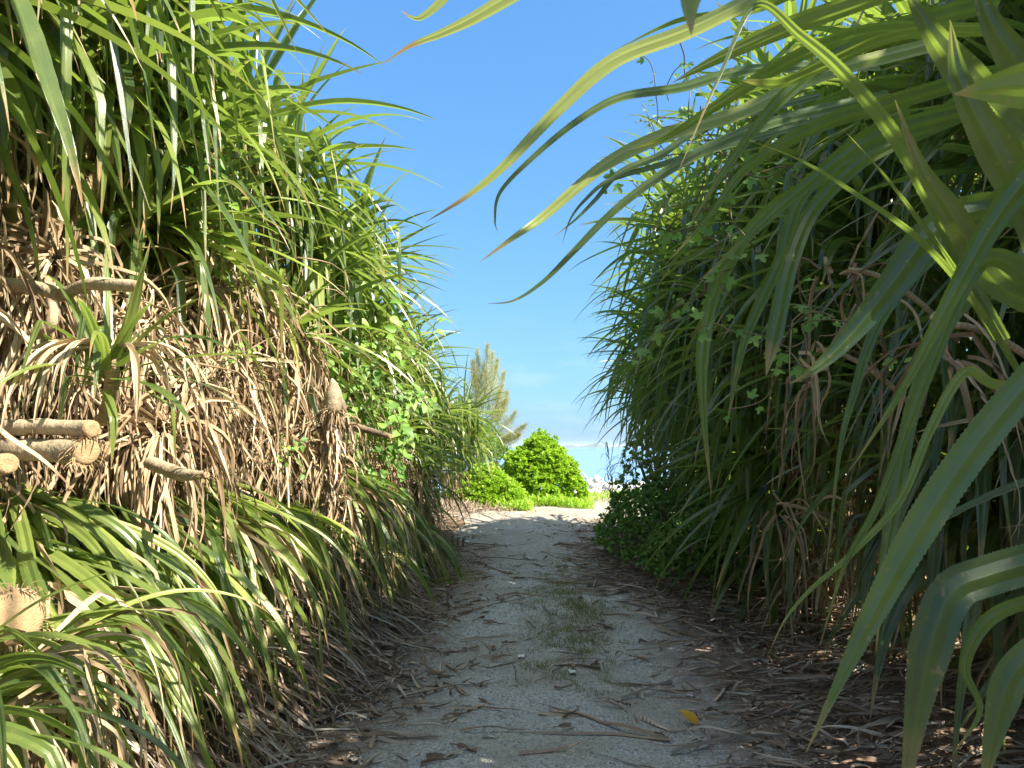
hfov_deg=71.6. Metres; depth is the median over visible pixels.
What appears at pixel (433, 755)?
dry leaf
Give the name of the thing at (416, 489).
dead rosette
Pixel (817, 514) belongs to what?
dead rosette
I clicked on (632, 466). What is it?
reed
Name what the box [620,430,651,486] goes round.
reed
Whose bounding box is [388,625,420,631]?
dry leaf
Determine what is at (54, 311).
cut branch
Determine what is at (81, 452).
cut log
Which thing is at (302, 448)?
climbing vine
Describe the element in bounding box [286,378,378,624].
tree stump
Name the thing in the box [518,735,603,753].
dry leaf
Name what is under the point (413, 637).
dry leaf
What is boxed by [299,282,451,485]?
climbing vine
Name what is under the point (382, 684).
dry leaf
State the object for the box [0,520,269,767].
fallen leaf head
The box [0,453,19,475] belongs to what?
cut log
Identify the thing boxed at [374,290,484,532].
pandanus tree
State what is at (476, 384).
casuarina tree
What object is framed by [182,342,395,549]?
dead rosette
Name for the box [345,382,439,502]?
climbing vine
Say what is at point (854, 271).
dead rosette
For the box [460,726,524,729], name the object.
dry leaf
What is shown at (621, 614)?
dry leaf
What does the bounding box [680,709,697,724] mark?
yellow leaf
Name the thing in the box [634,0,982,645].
pandanus tree
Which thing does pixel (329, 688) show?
weeds
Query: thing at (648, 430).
pandanus tree
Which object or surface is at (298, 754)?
dry leaf
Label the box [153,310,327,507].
dead rosette
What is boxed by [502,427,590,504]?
shrub
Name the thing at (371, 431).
cut branch
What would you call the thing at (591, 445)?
cloud
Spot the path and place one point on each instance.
(582, 724)
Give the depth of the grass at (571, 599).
5.71 m
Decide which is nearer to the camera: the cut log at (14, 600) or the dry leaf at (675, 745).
the cut log at (14, 600)
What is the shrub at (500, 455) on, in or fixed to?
on the ground at (1016, 726)
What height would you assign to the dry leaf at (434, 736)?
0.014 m
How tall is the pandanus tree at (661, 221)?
6.257 m
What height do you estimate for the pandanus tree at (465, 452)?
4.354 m
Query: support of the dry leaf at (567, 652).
on the path
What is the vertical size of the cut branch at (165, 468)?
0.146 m
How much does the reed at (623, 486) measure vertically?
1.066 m
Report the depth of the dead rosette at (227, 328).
4.30 m
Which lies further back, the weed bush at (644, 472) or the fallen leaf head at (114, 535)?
the weed bush at (644, 472)
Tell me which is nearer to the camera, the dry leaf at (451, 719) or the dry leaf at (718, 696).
the dry leaf at (451, 719)
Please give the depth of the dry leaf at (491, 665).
4.97 m
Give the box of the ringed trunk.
[202,407,227,482]
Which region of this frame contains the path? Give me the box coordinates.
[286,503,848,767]
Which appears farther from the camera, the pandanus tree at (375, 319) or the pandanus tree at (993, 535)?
the pandanus tree at (375, 319)
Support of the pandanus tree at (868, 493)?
on the ground at (1016, 726)
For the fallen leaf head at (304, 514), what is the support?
on the ground at (1016, 726)
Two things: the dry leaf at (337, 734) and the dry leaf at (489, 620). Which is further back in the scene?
the dry leaf at (489, 620)
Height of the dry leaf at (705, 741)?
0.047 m
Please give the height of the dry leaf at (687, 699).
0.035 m
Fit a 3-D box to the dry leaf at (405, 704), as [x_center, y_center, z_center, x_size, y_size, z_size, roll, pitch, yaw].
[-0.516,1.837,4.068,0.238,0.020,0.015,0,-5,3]
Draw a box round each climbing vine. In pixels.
[171,136,247,210]
[193,341,261,404]
[267,434,308,479]
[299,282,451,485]
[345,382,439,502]
[603,43,799,367]
[635,56,717,206]
[689,278,911,422]
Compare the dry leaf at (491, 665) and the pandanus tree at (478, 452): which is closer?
the dry leaf at (491, 665)
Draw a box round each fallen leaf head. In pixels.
[0,479,256,752]
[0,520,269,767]
[0,571,271,767]
[0,624,184,767]
[71,474,315,725]
[103,511,320,767]
[172,480,359,716]
[234,495,389,663]
[307,465,439,599]
[344,513,435,631]
[386,513,483,587]
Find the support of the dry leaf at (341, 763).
on the path
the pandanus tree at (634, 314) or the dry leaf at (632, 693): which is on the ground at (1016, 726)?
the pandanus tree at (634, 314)
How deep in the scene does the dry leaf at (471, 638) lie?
5.50 m
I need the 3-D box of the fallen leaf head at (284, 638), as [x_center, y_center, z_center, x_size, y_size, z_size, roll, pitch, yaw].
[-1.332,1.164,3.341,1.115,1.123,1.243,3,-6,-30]
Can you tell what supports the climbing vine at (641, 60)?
attached to the pandanus tree at (750, 497)
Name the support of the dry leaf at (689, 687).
on the path
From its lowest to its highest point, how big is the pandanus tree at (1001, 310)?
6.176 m
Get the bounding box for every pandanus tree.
[0,0,331,558]
[0,0,385,510]
[0,0,435,594]
[3,0,142,69]
[56,29,439,520]
[218,113,467,522]
[258,192,449,516]
[364,269,472,543]
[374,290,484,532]
[383,0,1023,767]
[410,325,491,521]
[416,350,512,503]
[434,374,518,508]
[568,107,865,553]
[571,224,713,518]
[574,189,750,530]
[578,306,696,522]
[602,19,973,622]
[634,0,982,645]
[671,0,1018,707]
[735,0,1023,767]
[793,0,1023,540]
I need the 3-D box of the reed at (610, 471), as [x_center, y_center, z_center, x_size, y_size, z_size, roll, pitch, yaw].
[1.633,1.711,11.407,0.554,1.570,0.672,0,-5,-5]
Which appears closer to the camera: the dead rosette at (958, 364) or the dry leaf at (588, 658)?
the dead rosette at (958, 364)
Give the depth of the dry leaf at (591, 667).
4.82 m
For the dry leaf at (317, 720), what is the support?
on the path
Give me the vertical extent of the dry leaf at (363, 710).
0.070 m
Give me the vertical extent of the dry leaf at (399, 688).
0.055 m
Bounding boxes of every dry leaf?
[261,758,308,767]
[276,752,328,757]
[304,711,351,723]
[309,733,367,737]
[326,708,381,711]
[327,760,361,767]
[359,733,411,738]
[364,682,412,689]
[365,735,438,737]
[367,666,419,675]
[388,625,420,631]
[394,635,435,637]
[396,683,408,701]
[399,680,501,697]
[402,703,436,705]
[409,719,439,724]
[411,644,441,650]
[426,753,459,758]
[448,710,462,721]
[460,634,524,640]
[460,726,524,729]
[480,557,543,560]
[481,706,538,714]
[483,619,507,623]
[489,657,526,666]
[491,593,543,603]
[500,731,669,741]
[510,577,563,581]
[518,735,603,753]
[530,701,660,737]
[538,712,581,717]
[541,664,599,669]
[549,711,599,715]
[550,659,565,668]
[554,685,572,688]
[555,651,581,653]
[565,658,615,662]
[590,751,653,767]
[598,613,628,615]
[603,680,641,686]
[620,663,703,699]
[623,680,671,685]
[625,630,771,650]
[640,715,677,733]
[642,693,697,702]
[644,741,713,746]
[665,683,707,689]
[670,722,779,753]
[713,678,734,700]
[718,645,754,648]
[750,731,781,735]
[823,723,861,726]
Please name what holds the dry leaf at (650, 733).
on the path
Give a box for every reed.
[594,454,629,532]
[595,442,630,534]
[603,473,641,514]
[605,444,635,511]
[613,439,645,513]
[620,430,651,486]
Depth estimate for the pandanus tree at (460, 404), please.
11.58 m
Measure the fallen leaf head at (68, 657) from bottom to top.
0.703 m
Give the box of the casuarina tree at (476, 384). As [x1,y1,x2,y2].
[462,341,529,460]
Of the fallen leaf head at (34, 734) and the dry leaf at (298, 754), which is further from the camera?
the dry leaf at (298, 754)
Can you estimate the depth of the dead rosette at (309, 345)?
5.44 m
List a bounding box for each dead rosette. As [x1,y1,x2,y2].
[0,147,199,469]
[0,260,252,495]
[0,335,291,577]
[39,280,312,535]
[102,241,294,434]
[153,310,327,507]
[181,198,368,401]
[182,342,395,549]
[242,288,369,446]
[367,437,440,566]
[388,458,471,561]
[739,491,862,633]
[766,341,923,505]
[789,202,960,432]
[855,312,1023,540]
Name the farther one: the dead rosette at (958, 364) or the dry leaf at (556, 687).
the dry leaf at (556, 687)
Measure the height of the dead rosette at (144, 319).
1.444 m
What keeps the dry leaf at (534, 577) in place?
on the path
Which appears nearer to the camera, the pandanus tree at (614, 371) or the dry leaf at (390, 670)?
the dry leaf at (390, 670)
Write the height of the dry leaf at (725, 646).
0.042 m
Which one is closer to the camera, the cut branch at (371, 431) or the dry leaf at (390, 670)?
the dry leaf at (390, 670)
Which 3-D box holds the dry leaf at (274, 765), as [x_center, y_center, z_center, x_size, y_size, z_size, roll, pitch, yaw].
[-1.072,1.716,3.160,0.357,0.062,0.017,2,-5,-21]
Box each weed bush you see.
[590,470,750,575]
[608,424,690,521]
[634,511,762,583]
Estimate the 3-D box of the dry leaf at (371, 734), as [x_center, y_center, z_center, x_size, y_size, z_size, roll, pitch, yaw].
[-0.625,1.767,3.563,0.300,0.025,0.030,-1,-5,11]
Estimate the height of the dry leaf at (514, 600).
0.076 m
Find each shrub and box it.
[440,462,534,510]
[444,420,510,495]
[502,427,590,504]
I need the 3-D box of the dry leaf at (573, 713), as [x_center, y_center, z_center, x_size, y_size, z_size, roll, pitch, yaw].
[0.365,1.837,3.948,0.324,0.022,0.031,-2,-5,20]
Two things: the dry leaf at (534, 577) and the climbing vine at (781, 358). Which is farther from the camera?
the dry leaf at (534, 577)
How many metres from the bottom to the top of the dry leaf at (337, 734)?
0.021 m
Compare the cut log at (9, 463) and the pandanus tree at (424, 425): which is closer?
the cut log at (9, 463)
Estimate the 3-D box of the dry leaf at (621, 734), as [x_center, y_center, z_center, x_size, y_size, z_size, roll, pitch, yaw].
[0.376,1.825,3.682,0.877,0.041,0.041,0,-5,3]
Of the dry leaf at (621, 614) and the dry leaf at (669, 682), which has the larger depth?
the dry leaf at (621, 614)
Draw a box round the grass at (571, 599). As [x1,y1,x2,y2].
[369,548,780,763]
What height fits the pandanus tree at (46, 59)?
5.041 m
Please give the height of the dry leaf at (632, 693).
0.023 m
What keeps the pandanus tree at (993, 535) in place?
on the ground at (1016, 726)
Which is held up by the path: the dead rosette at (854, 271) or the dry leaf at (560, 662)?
the dry leaf at (560, 662)
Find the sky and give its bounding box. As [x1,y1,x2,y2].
[207,0,971,447]
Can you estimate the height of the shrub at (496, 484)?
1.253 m
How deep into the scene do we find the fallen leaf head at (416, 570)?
5.82 m
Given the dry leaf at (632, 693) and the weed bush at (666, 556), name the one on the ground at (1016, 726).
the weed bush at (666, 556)
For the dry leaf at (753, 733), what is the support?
on the path
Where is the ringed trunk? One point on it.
(218, 425)
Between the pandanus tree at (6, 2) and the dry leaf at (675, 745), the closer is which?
the pandanus tree at (6, 2)
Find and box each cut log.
[0,418,100,438]
[0,433,109,477]
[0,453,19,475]
[0,577,58,655]
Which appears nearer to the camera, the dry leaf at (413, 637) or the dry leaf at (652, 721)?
the dry leaf at (652, 721)
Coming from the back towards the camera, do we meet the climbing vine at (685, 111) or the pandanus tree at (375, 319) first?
the pandanus tree at (375, 319)
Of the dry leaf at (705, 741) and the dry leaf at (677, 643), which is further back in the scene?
the dry leaf at (677, 643)
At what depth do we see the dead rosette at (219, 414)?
3.81 m
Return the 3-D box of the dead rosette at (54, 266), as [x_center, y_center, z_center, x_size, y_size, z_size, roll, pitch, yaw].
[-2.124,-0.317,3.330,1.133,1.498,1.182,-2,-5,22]
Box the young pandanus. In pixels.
[0,240,271,466]
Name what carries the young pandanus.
attached to the pandanus tree at (46, 59)
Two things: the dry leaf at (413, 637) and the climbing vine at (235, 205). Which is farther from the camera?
the dry leaf at (413, 637)
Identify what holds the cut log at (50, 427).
on the cut log at (81, 452)
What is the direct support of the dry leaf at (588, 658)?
on the path
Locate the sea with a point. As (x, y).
(591, 464)
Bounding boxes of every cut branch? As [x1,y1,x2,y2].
[0,276,59,347]
[0,277,145,301]
[143,456,217,490]
[348,422,392,438]
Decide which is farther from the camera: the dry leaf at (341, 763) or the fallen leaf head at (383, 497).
the fallen leaf head at (383, 497)
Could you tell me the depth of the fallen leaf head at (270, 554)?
3.92 m
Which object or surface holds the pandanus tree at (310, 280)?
on the ground at (1016, 726)
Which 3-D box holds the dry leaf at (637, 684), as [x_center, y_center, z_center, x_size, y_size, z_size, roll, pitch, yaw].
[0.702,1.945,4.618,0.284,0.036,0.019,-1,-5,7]
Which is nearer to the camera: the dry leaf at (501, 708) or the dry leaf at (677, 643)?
the dry leaf at (501, 708)
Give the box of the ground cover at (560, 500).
[471,490,618,510]
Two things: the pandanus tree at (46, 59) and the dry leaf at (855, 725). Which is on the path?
the dry leaf at (855, 725)
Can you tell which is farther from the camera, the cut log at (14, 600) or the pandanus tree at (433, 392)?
the pandanus tree at (433, 392)
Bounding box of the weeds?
[258,575,409,707]
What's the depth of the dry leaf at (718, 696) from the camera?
4.41 m
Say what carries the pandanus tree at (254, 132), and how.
on the ground at (1016, 726)
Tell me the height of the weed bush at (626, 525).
1.091 m
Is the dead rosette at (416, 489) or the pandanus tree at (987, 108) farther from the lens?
the dead rosette at (416, 489)
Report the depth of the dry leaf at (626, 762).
3.33 m
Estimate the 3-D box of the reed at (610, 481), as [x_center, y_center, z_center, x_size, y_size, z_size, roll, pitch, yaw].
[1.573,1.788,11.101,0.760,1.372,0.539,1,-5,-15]
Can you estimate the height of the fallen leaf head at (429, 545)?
0.858 m
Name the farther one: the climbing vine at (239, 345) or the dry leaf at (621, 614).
the dry leaf at (621, 614)
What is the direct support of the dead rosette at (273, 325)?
hanging from the pandanus tree at (254, 132)
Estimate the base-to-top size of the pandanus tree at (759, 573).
6.258 m
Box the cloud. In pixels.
[564,443,631,447]
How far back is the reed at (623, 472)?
11.69 m
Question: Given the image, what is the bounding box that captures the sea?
[427,448,669,489]
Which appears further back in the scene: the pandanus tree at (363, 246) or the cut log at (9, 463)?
the pandanus tree at (363, 246)
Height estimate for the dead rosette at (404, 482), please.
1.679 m
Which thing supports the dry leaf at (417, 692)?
on the path
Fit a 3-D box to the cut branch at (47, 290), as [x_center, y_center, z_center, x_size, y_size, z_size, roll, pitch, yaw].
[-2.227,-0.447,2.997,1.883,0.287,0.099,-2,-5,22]
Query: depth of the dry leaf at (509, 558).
9.52 m
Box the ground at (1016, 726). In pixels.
[2,396,1023,767]
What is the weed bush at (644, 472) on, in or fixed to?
on the ground at (1016, 726)
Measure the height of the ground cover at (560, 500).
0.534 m
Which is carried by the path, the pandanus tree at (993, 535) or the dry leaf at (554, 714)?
the dry leaf at (554, 714)
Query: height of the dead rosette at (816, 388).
0.773 m
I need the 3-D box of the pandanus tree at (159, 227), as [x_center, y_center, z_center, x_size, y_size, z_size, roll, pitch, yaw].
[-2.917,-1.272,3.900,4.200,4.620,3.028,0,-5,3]
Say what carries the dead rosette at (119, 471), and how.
attached to the pandanus tree at (159, 227)
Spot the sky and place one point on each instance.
(486, 84)

